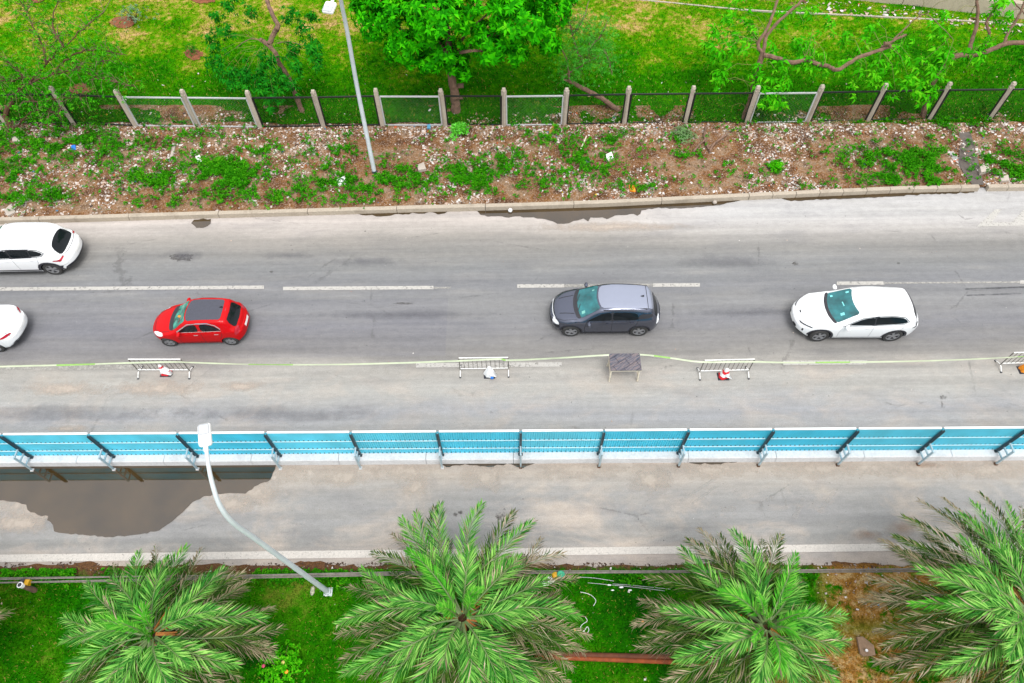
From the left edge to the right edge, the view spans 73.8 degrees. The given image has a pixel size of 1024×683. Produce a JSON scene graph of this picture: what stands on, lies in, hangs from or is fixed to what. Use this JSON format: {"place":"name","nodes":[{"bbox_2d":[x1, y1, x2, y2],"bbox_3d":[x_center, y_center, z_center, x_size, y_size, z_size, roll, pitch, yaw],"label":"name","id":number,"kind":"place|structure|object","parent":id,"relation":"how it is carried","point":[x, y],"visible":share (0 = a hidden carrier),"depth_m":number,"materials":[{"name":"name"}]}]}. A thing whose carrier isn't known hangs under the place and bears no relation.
{"place":"outdoors","nodes":[
{"label":"outdoors","id":0,"kind":"place"},
{"bbox_2d":[0,561,1022,682],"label":"lawn","id":1,"kind":"structure","parent":0,"point":[859,626],"depth_m":20.71,"materials":[{"name":"plant"}]},
{"bbox_2d":[0,606,15,624],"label":"date palm","id":2,"kind":"object","parent":1,"relation":"on","point":[2,615],"visible":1,"depth_m":18.64,"materials":[{"name":"green plant"}]},
{"bbox_2d":[17,579,37,592],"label":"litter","id":3,"kind":"object","parent":1,"relation":"on","point":[24,584],"visible":1,"depth_m":20.89,"materials":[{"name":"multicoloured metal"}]},
{"bbox_2d":[57,542,286,682],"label":"date palm","id":4,"kind":"object","parent":1,"relation":"on","point":[180,645],"visible":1,"depth_m":17.47,"materials":[{"name":"green plant"}]},
{"bbox_2d":[197,423,332,595],"bbox_3d":[-6.370,4.936,17.928,0.762,8.646,2.019,-30,61,-18],"label":"street lamp","id":5,"kind":"object","parent":1,"relation":"on","point":[204,436],"visible":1,"depth_m":15.29,"materials":[{"name":"metal"}]},
{"bbox_2d":[255,639,309,682],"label":"rose bush","id":6,"kind":"object","parent":1,"relation":"on","point":[276,668],"visible":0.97,"depth_m":19.65,"materials":[{"name":"green plant"}]},
{"bbox_2d":[0,567,819,602],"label":"ground cover","id":7,"kind":"object","parent":1,"relation":"on","point":[32,572],"visible":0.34,"depth_m":21.35,"materials":[{"name":"green plant"}]},
{"bbox_2d":[332,499,593,682],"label":"date palm","id":8,"kind":"object","parent":1,"relation":"on","point":[468,636],"visible":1,"depth_m":17.38,"materials":[{"name":"green plant"}]},
{"bbox_2d":[0,567,987,582],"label":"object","id":9,"kind":"object","parent":1,"relation":"on","point":[349,574],"visible":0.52,"depth_m":21.01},
{"bbox_2d":[1,564,1009,679],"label":"litter","id":10,"kind":"object","parent":1,"relation":"on","point":[856,609],"visible":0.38,"depth_m":21.20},
{"bbox_2d":[552,571,564,580],"bbox_3d":[1.429,7.291,21.139,0.405,0.660,0.260,-1,57,0],"label":"valve","id":11,"kind":"object","parent":1,"relation":"on","point":[557,573],"visible":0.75,"depth_m":20.92,"materials":[{"name":"green metal"}]},
{"bbox_2d":[537,651,723,660],"bbox_3d":[3.544,9.252,20.068,5.591,0.149,0.149,1,57,1],"label":"steel pipe","id":12,"kind":"object","parent":1,"relation":"on","point":[619,655],"visible":0.46,"depth_m":20.02,"materials":[{"name":"metal"}]},
{"bbox_2d":[539,655,724,665],"bbox_3d":[3.504,9.350,20.004,5.687,0.129,0.129,2,57,1],"label":"steel pipe","id":13,"kind":"object","parent":1,"relation":"on","point":[632,660],"visible":0.52,"depth_m":19.96,"materials":[{"name":"metal"}]},
{"bbox_2d":[629,526,852,682],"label":"date palm","id":14,"kind":"object","parent":1,"relation":"on","point":[737,637],"visible":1,"depth_m":17.05,"materials":[{"name":"green plant"}]},
{"bbox_2d":[856,636,874,656],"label":"stone slab","id":15,"kind":"structure","parent":1,"relation":"on","point":[863,643],"depth_m":20.13,"materials":[{"name":"stone"}]},
{"bbox_2d":[857,490,1023,682],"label":"date palm","id":16,"kind":"object","parent":1,"relation":"on","point":[993,618],"visible":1,"depth_m":17.35,"materials":[{"name":"green plant"}]},
{"bbox_2d":[0,151,1023,567],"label":"road","id":17,"kind":"structure","parent":0,"point":[756,269],"depth_m":25.80,"materials":[{"name":"asphalt"}]},
{"bbox_2d":[0,305,27,351],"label":"saloon","id":18,"kind":"object","parent":17,"relation":"on","point":[13,321],"visible":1,"depth_m":25.96,"materials":[{"name":"white paint"}]},
{"bbox_2d":[0,365,33,369],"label":"lane marking","id":19,"kind":"object","parent":17,"relation":"on","point":[22,368],"visible":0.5,"depth_m":25.81,"materials":[{"name":"paint"}]},
{"bbox_2d":[0,518,34,528],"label":"road silt","id":20,"kind":"object","parent":17,"relation":"on","point":[17,523],"visible":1,"depth_m":22.52,"materials":[{"name":"sand"}]},
{"bbox_2d":[10,502,47,518],"bbox_3d":[-15.958,5.564,22.802,5.083,0.001,2.001,-1,57,0],"label":"road silt","id":21,"kind":"object","parent":17,"relation":"on","point":[17,505],"visible":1,"depth_m":22.78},
{"bbox_2d":[0,222,82,274],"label":"suv","id":22,"kind":"object","parent":17,"relation":"on","point":[50,248],"visible":1,"depth_m":27.60,"materials":[{"name":"white paint"}]},
{"bbox_2d":[43,385,80,393],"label":"road silt","id":23,"kind":"object","parent":17,"relation":"on","point":[52,389],"visible":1,"depth_m":25.32,"materials":[{"name":"sand"}]},
{"bbox_2d":[40,365,195,369],"bbox_3d":[-14.896,0.979,25.808,5.975,0.001,0.192,0,57,0],"label":"lane marking","id":24,"kind":"object","parent":17,"relation":"on","point":[120,367],"visible":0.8,"depth_m":25.81,"materials":[{"name":"paint"}]},
{"bbox_2d":[0,285,263,290],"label":"lane marking","id":25,"kind":"object","parent":17,"relation":"on","point":[120,288],"visible":1,"depth_m":27.90,"materials":[{"name":"paint"}]},
{"bbox_2d":[0,465,275,536],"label":"puddle","id":26,"kind":"object","parent":17,"relation":"on","point":[104,501],"visible":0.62,"depth_m":23.09,"materials":[{"name":"liquid"}]},
{"bbox_2d":[125,383,183,392],"bbox_3d":[-13.201,1.736,25.301,5.593,0.001,1.084,-1,57,0],"label":"road silt","id":27,"kind":"object","parent":17,"relation":"on","point":[162,387],"visible":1,"depth_m":25.29,"materials":[{"name":"sand"}]},
{"bbox_2d":[127,359,193,378],"bbox_3d":[-13.025,0.909,25.256,1.981,1.001,0.560,0,57,0],"label":"crowd barrier","id":28,"kind":"object","parent":17,"relation":"on","point":[161,365],"visible":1,"depth_m":25.26,"materials":[{"name":"metal"}]},
{"bbox_2d":[158,365,172,376],"bbox_3d":[-12.972,1.039,25.441,0.480,0.550,0.354,-1,57,0],"label":"road marker","id":29,"kind":"object","parent":17,"relation":"on","point":[164,372],"visible":0.98,"depth_m":25.46,"materials":[{"name":"plastic"}]},
{"bbox_2d":[153,298,249,345],"bbox_3d":[-11.981,-0.830,26.117,3.621,1.464,1.824,-1,57,0],"label":"hatchback","id":30,"kind":"object","parent":17,"relation":"on","point":[206,320],"visible":1,"depth_m":25.74,"materials":[{"name":"red paint"}]},
{"bbox_2d":[192,218,210,227],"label":"puddle","id":31,"kind":"object","parent":17,"relation":"on","point":[200,223],"visible":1,"depth_m":29.87,"materials":[{"name":"liquid"}]},
{"bbox_2d":[221,499,246,509],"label":"road silt","id":32,"kind":"object","parent":17,"relation":"on","point":[233,504],"visible":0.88,"depth_m":22.82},
{"bbox_2d":[231,384,250,388],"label":"road silt","id":33,"kind":"object","parent":17,"relation":"on","point":[239,386],"visible":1,"depth_m":25.32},
{"bbox_2d":[245,485,271,498],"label":"road silt","id":34,"kind":"object","parent":17,"relation":"on","point":[255,492],"visible":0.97,"depth_m":23.03,"materials":[{"name":"sand"}]},
{"bbox_2d":[283,466,294,475],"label":"road silt","id":35,"kind":"object","parent":17,"relation":"on","point":[291,471],"visible":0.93,"depth_m":23.46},
{"bbox_2d":[327,471,354,482],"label":"road silt","id":36,"kind":"object","parent":17,"relation":"on","point":[345,477],"visible":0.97,"depth_m":23.34,"materials":[{"name":"sand"}]},
{"bbox_2d":[283,286,432,289],"bbox_3d":[-6.276,-2.181,27.823,6.155,0.001,0.179,0,57,0],"label":"lane marking","id":37,"kind":"object","parent":17,"relation":"on","point":[360,287],"visible":1,"depth_m":27.82,"materials":[{"name":"paint"}]},
{"bbox_2d":[360,212,445,215],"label":"puddle","id":38,"kind":"object","parent":17,"relation":"on","point":[382,214],"visible":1,"depth_m":30.09,"materials":[{"name":"liquid"}]},
{"bbox_2d":[390,464,417,476],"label":"road silt","id":39,"kind":"object","parent":17,"relation":"on","point":[398,470],"visible":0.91,"depth_m":23.45,"materials":[{"name":"sand"}]},
{"bbox_2d":[407,481,422,492],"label":"road silt","id":40,"kind":"object","parent":17,"relation":"on","point":[415,486],"visible":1,"depth_m":23.11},
{"bbox_2d":[458,357,508,377],"bbox_3d":[-1.034,0.852,25.199,1.860,1.001,0.560,-1,57,0],"label":"crowd barrier","id":41,"kind":"object","parent":17,"relation":"on","point":[460,366],"visible":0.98,"depth_m":25.21,"materials":[{"name":"metal"}]},
{"bbox_2d":[470,468,499,483],"bbox_3d":[-0.910,4.555,23.347,2.768,0.001,1.846,-1,57,0],"label":"road silt","id":42,"kind":"object","parent":17,"relation":"on","point":[485,477],"visible":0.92,"depth_m":23.33,"materials":[{"name":"sand"}]},
{"bbox_2d":[416,362,561,367],"bbox_3d":[-0.875,0.882,25.761,5.511,0.001,0.192,0,57,0],"label":"lane marking","id":43,"kind":"object","parent":17,"relation":"on","point":[532,364],"visible":1,"depth_m":25.76,"materials":[{"name":"paint"}]},
{"bbox_2d":[443,460,534,467],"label":"puddle","id":44,"kind":"object","parent":17,"relation":"on","point":[492,465],"visible":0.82,"depth_m":23.54,"materials":[{"name":"liquid"}]},
{"bbox_2d":[483,366,496,378],"bbox_3d":[-0.825,1.115,25.294,0.501,0.550,0.395,-1,57,0],"label":"road marker","id":45,"kind":"object","parent":17,"relation":"on","point":[489,372],"visible":1,"depth_m":25.32,"materials":[{"name":"plastic"}]},
{"bbox_2d":[4,561,991,573],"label":"soil crumbs","id":46,"kind":"object","parent":17,"relation":"on","point":[255,565],"visible":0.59,"depth_m":21.65,"materials":[{"name":"soil"}]},
{"bbox_2d":[0,542,1022,561],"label":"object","id":47,"kind":"object","parent":17,"relation":"on","point":[366,553],"visible":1,"depth_m":21.89,"materials":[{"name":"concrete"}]},
{"bbox_2d":[0,426,1023,471],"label":"hoarding","id":48,"kind":"object","parent":17,"relation":"on","point":[600,441],"visible":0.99,"depth_m":22.71,"materials":[{"name":"teal metal"}]},
{"bbox_2d":[0,448,1023,466],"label":"concrete base","id":49,"kind":"object","parent":17,"relation":"on","point":[389,458],"visible":0.48,"depth_m":23.42,"materials":[{"name":"concrete"}]},
{"bbox_2d":[0,184,1023,223],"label":"kerb","id":50,"kind":"structure","parent":17,"relation":"on","point":[491,206],"depth_m":30.07,"materials":[{"name":"concrete"}]},
{"bbox_2d":[517,284,563,287],"bbox_3d":[1.168,-2.267,27.820,1.914,0.001,0.192,-1,57,0],"label":"lane marking","id":51,"kind":"object","parent":17,"relation":"on","point":[540,285],"visible":1,"depth_m":27.82,"materials":[{"name":"paint"}]},
{"bbox_2d":[549,463,599,475],"bbox_3d":[2.260,4.383,23.435,4.759,0.001,1.269,-1,57,0],"label":"road silt","id":52,"kind":"object","parent":17,"relation":"on","point":[574,470],"visible":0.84,"depth_m":23.43,"materials":[{"name":"sand"}]},
{"bbox_2d":[549,282,660,335],"bbox_3d":[3.583,-1.310,26.250,4.260,1.566,2.093,0,57,0],"label":"suv","id":53,"kind":"object","parent":17,"relation":"on","point":[634,309],"visible":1,"depth_m":25.79,"materials":[{"name":"grey paint"}]},
{"bbox_2d":[564,284,648,286],"bbox_3d":[3.936,-2.284,27.810,3.638,0.001,0.149,0,57,0],"label":"lane marking","id":54,"kind":"object","parent":17,"relation":"on","point":[588,285],"visible":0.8,"depth_m":27.82,"materials":[{"name":"paint"}]},
{"bbox_2d":[478,200,739,223],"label":"puddle","id":55,"kind":"object","parent":17,"relation":"on","point":[562,215],"visible":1,"depth_m":30.08,"materials":[{"name":"liquid"}]},
{"bbox_2d":[573,224,645,229],"bbox_3d":[4.353,-4.984,29.592,10.010,0.001,0.956,-1,57,0],"label":"road silt","id":56,"kind":"object","parent":17,"relation":"on","point":[606,227],"visible":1,"depth_m":29.59,"materials":[{"name":"sand"}]},
{"bbox_2d":[607,353,641,381],"bbox_3d":[4.123,0.965,25.174,1.144,0.855,0.725,-1,57,0],"label":"table","id":57,"kind":"object","parent":17,"relation":"on","point":[624,362],"visible":1,"depth_m":24.84,"materials":[{"name":"wood"}]},
{"bbox_2d":[0,354,1023,366],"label":"barrier tape","id":58,"kind":"object","parent":57,"relation":"attached to","point":[503,360],"visible":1,"depth_m":24.82,"materials":[{"name":"plastic"}]},
{"bbox_2d":[639,472,665,486],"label":"road silt","id":59,"kind":"object","parent":17,"relation":"on","point":[650,479],"visible":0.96,"depth_m":23.21,"materials":[{"name":"sand"}]},
{"bbox_2d":[653,283,699,286],"bbox_3d":[6.701,-2.303,27.800,1.931,0.001,0.191,-1,57,0],"label":"lane marking","id":60,"kind":"object","parent":17,"relation":"on","point":[675,284],"visible":1,"depth_m":27.79,"materials":[{"name":"paint"}]},
{"bbox_2d":[688,464,734,474],"bbox_3d":[6.815,4.380,23.400,4.746,0.001,1.012,-1,57,0],"label":"road silt","id":61,"kind":"object","parent":17,"relation":"on","point":[706,469],"visible":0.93,"depth_m":23.39,"materials":[{"name":"sand"}]},
{"bbox_2d":[689,462,734,463],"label":"puddle","id":62,"kind":"object","parent":17,"relation":"on","point":[709,462],"visible":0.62,"depth_m":23.52,"materials":[{"name":"liquid"}]},
{"bbox_2d":[717,368,730,379],"bbox_3d":[7.888,1.153,25.200,0.480,0.550,0.364,-1,57,0],"label":"road marker","id":63,"kind":"object","parent":17,"relation":"on","point":[724,374],"visible":1,"depth_m":25.21,"materials":[{"name":"plastic"}]},
{"bbox_2d":[697,359,754,380],"bbox_3d":[7.878,0.923,25.082,1.878,1.001,0.560,-1,57,0],"label":"crowd barrier","id":64,"kind":"object","parent":17,"relation":"on","point":[736,369],"visible":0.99,"depth_m":25.09,"materials":[{"name":"metal"}]},
{"bbox_2d":[793,463,854,474],"bbox_3d":[10.568,4.374,23.374,5.525,0.001,1.094,-1,57,0],"label":"road silt","id":65,"kind":"object","parent":17,"relation":"on","point":[820,468],"visible":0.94,"depth_m":23.39,"materials":[{"name":"sand"}]},
{"bbox_2d":[783,360,866,364],"bbox_3d":[11.800,0.794,25.718,3.203,0.001,0.191,0,57,0],"label":"lane marking","id":66,"kind":"object","parent":17,"relation":"on","point":[824,363],"visible":0.8,"depth_m":25.70,"materials":[{"name":"paint"}]},
{"bbox_2d":[790,284,917,340],"bbox_3d":[13.127,-1.145,26.068,4.675,1.560,2.162,0,57,0],"label":"suv","id":67,"kind":"object","parent":17,"relation":"on","point":[887,313],"visible":1,"depth_m":25.60,"materials":[{"name":"white paint"}]},
{"bbox_2d":[837,281,883,284],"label":"lane marking","id":68,"kind":"object","parent":17,"relation":"on","point":[863,283],"visible":1,"depth_m":27.79,"materials":[{"name":"paint"}]},
{"bbox_2d":[782,191,974,200],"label":"puddle","id":69,"kind":"object","parent":17,"relation":"on","point":[849,196],"visible":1,"depth_m":30.49,"materials":[{"name":"liquid"}]},
{"bbox_2d":[898,463,956,474],"bbox_3d":[14.130,4.334,23.372,5.912,0.001,1.094,-1,57,0],"label":"road silt","id":70,"kind":"object","parent":17,"relation":"on","point":[922,467],"visible":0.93,"depth_m":23.37,"materials":[{"name":"sand"}]},
{"bbox_2d":[884,281,1019,283],"bbox_3d":[17.918,-2.400,27.776,5.543,0.001,0.074,0,57,0],"label":"lane marking","id":71,"kind":"object","parent":17,"relation":"on","point":[954,282],"visible":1,"depth_m":27.77,"materials":[{"name":"paint"}]},
{"bbox_2d":[970,464,1022,475],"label":"road silt","id":72,"kind":"object","parent":17,"relation":"on","point":[984,470],"visible":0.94,"depth_m":23.33,"materials":[{"name":"sand"}]},
{"bbox_2d":[977,209,1023,226],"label":"arrow marking","id":73,"kind":"object","parent":17,"relation":"on","point":[990,218],"visible":1,"depth_m":29.56,"materials":[{"name":"paint"}]},
{"bbox_2d":[994,352,1023,372],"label":"crowd barrier","id":74,"kind":"object","parent":17,"relation":"on","point":[1012,362],"visible":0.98,"depth_m":25.33,"materials":[{"name":"metal"}]},
{"bbox_2d":[1012,210,1023,221],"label":"arrow marking","id":75,"kind":"object","parent":17,"relation":"on","point":[1019,219],"visible":1,"depth_m":29.69,"materials":[{"name":"paint"}]},
{"bbox_2d":[1016,364,1023,373],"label":"road marker","id":76,"kind":"object","parent":17,"relation":"on","point":[1020,368],"visible":1,"depth_m":25.40,"materials":[{"name":"plastic"}]},
{"bbox_2d":[0,0,1023,124],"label":"lawn","id":77,"kind":"structure","parent":0,"point":[663,57],"depth_m":35.76,"materials":[{"name":"plant"}]},
{"bbox_2d":[0,0,147,142],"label":"sparse tree","id":78,"kind":"object","parent":77,"relation":"on","point":[17,92],"visible":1,"depth_m":31.51,"materials":[{"name":"green plant"}]},
{"bbox_2d":[69,83,93,93],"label":"mulch","id":79,"kind":"object","parent":77,"relation":"on","point":[83,88],"visible":0.37,"depth_m":34.64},
{"bbox_2d":[109,16,133,27],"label":"mulch","id":80,"kind":"object","parent":77,"relation":"on","point":[116,21],"visible":0.81,"depth_m":37.85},
{"bbox_2d":[113,3,158,26],"bbox_3d":[-20.777,-17.950,37.449,2.516,1.087,1.919,-21,59,-13],"label":"grey shrub","id":81,"kind":"object","parent":77,"relation":"on","point":[130,18],"visible":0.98,"depth_m":37.36,"materials":[{"name":"brown plant"}]},
{"bbox_2d":[183,49,202,59],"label":"mulch","id":82,"kind":"object","parent":77,"relation":"on","point":[195,56],"visible":0.9,"depth_m":36.14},
{"bbox_2d":[185,43,197,57],"bbox_3d":[-16.949,-15.455,36.010,0.789,0.684,0.791,37,64,22],"label":"young plant","id":83,"kind":"object","parent":82,"relation":"on","point":[192,49],"visible":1,"depth_m":35.93,"materials":[{"name":"green plant"}]},
{"bbox_2d":[193,0,214,2],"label":"mulch","id":84,"kind":"object","parent":77,"relation":"on","point":[202,1],"visible":1,"depth_m":39.02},
{"bbox_2d":[200,0,324,115],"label":"leaning tree","id":85,"kind":"object","parent":77,"relation":"on","point":[243,74],"visible":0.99,"depth_m":32.01,"materials":[{"name":"green plant"}]},
{"bbox_2d":[348,0,577,113],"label":"dense tree","id":86,"kind":"object","parent":77,"relation":"on","point":[508,33],"visible":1,"depth_m":29.86,"materials":[{"name":"green plant"}]},
{"bbox_2d":[41,73,1008,115],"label":"litter","id":87,"kind":"object","parent":77,"relation":"on","point":[552,113],"visible":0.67,"depth_m":33.69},
{"bbox_2d":[526,0,628,110],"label":"feathery tree","id":88,"kind":"object","parent":77,"relation":"on","point":[591,48],"visible":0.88,"depth_m":31.57,"materials":[{"name":"green plant"}]},
{"bbox_2d":[698,0,953,119],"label":"pollarded tree","id":89,"kind":"object","parent":77,"relation":"on","point":[797,62],"visible":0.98,"depth_m":31.47,"materials":[{"name":"green plant"}]},
{"bbox_2d":[642,0,1023,25],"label":"lawn edging","id":90,"kind":"object","parent":77,"relation":"on","point":[767,11],"visible":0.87,"depth_m":37.89,"materials":[{"name":"stone"}]},
{"bbox_2d":[790,0,1020,32],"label":"litter","id":91,"kind":"object","parent":77,"relation":"on","point":[869,7],"visible":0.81,"depth_m":37.90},
{"bbox_2d":[858,0,1023,18],"bbox_3d":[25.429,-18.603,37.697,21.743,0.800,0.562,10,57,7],"label":"path","id":92,"kind":"structure","parent":77,"relation":"on","point":[956,5],"depth_m":37.80,"materials":[{"name":"concrete"}]},
{"bbox_2d":[909,0,1023,117],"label":"pollarded tree","id":93,"kind":"object","parent":77,"relation":"on","point":[939,58],"visible":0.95,"depth_m":31.15,"materials":[{"name":"green plant"}]},
{"bbox_2d":[0,105,1023,216],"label":"verge","id":94,"kind":"structure","parent":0,"point":[818,163],"depth_m":31.69,"materials":[{"name":"soil"}]},
{"bbox_2d":[4,204,15,216],"bbox_3d":[-22.123,-5.767,30.068,0.377,0.134,0.603,-38,64,-22],"label":"rubble block","id":95,"kind":"object","parent":94,"relation":"on","point":[11,212],"depth_m":30.02,"materials":[{"name":"concrete"}]},
{"bbox_2d":[170,143,175,156],"bbox_3d":[-15.949,-9.016,32.134,0.176,0.104,1.074,-8,57,-5],"label":"plank","id":96,"kind":"object","parent":94,"relation":"on","point":[172,150],"visible":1,"depth_m":32.11,"materials":[{"name":"wood"}]},
{"bbox_2d":[322,0,377,173],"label":"street lamp","id":97,"kind":"object","parent":94,"relation":"on","point":[329,7],"visible":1,"depth_m":27.32,"materials":[{"name":"metal"}]},
{"bbox_2d":[418,162,425,171],"bbox_3d":[-4.169,-7.991,31.335,0.379,0.204,0.406,-16,58,-10],"label":"rubble block","id":98,"kind":"object","parent":94,"relation":"on","point":[421,167],"depth_m":31.26,"materials":[{"name":"stone"}]},
{"bbox_2d":[448,121,469,140],"bbox_3d":[-2.525,-10.114,32.498,1.008,0.708,1.255,28,61,18],"label":"bright shrub","id":99,"kind":"object","parent":94,"relation":"on","point":[458,128],"visible":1,"depth_m":32.34,"materials":[{"name":"green plant"}]},
{"bbox_2d":[0,112,1023,215],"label":"weeds","id":100,"kind":"object","parent":94,"relation":"on","point":[232,174],"visible":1,"depth_m":31.29,"materials":[{"name":"green plant"}]},
{"bbox_2d":[0,81,1023,128],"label":"fence","id":101,"kind":"object","parent":94,"relation":"on","point":[688,108],"visible":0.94,"depth_m":32.21,"materials":[{"name":"concrete"}]},
{"bbox_2d":[0,111,1023,216],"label":"litter","id":102,"kind":"object","parent":94,"relation":"on","point":[558,142],"visible":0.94,"depth_m":32.15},
{"bbox_2d":[671,124,698,143],"bbox_3d":[8.170,-9.894,32.332,1.400,0.480,1.256,23,60,15],"label":"pale shrub","id":103,"kind":"object","parent":94,"relation":"on","point":[682,128],"visible":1,"depth_m":32.22,"materials":[{"name":"green plant"}]},
{"bbox_2d":[703,125,709,149],"bbox_3d":[9.182,-9.646,32.277,0.251,0.113,1.659,3,57,3],"label":"dead branch","id":104,"kind":"object","parent":94,"relation":"on","point":[704,134],"visible":1,"depth_m":32.22,"materials":[{"name":"wood"}]},
{"bbox_2d":[708,133,727,152],"bbox_3d":[9.645,-9.364,32.093,0.235,0.114,1.594,35,63,21],"label":"dead branch","id":105,"kind":"object","parent":94,"relation":"on","point":[718,140],"visible":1,"depth_m":32.08,"materials":[{"name":"wood"}]},
{"bbox_2d":[767,160,783,171],"bbox_3d":[11.986,-7.991,31.056,0.683,0.458,0.639,36,64,22],"label":"leafy shrub","id":106,"kind":"object","parent":94,"relation":"on","point":[776,165],"visible":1,"depth_m":30.98,"materials":[{"name":"green plant"}]},
{"bbox_2d":[959,132,983,184],"bbox_3d":[21.124,-8.463,31.607,0.787,0.226,3.629,8,57,6],"label":"drain channel","id":107,"kind":"object","parent":94,"relation":"on","point":[964,164],"visible":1,"depth_m":31.59,"materials":[{"name":"concrete"}]},
{"bbox_2d":[978,163,989,174],"bbox_3d":[21.483,-7.856,31.078,0.644,0.204,0.426,-11,57,-7],"label":"rubble block","id":108,"kind":"object","parent":94,"relation":"on","point":[982,169],"depth_m":31.00,"materials":[{"name":"stone"}]},
{"bbox_2d":[999,175,1008,182],"bbox_3d":[22.127,-7.312,30.703,0.485,0.184,0.289,-8,57,-5],"label":"rubble block","id":109,"kind":"object","parent":94,"relation":"on","point":[1005,179],"depth_m":30.64,"materials":[{"name":"stone"}]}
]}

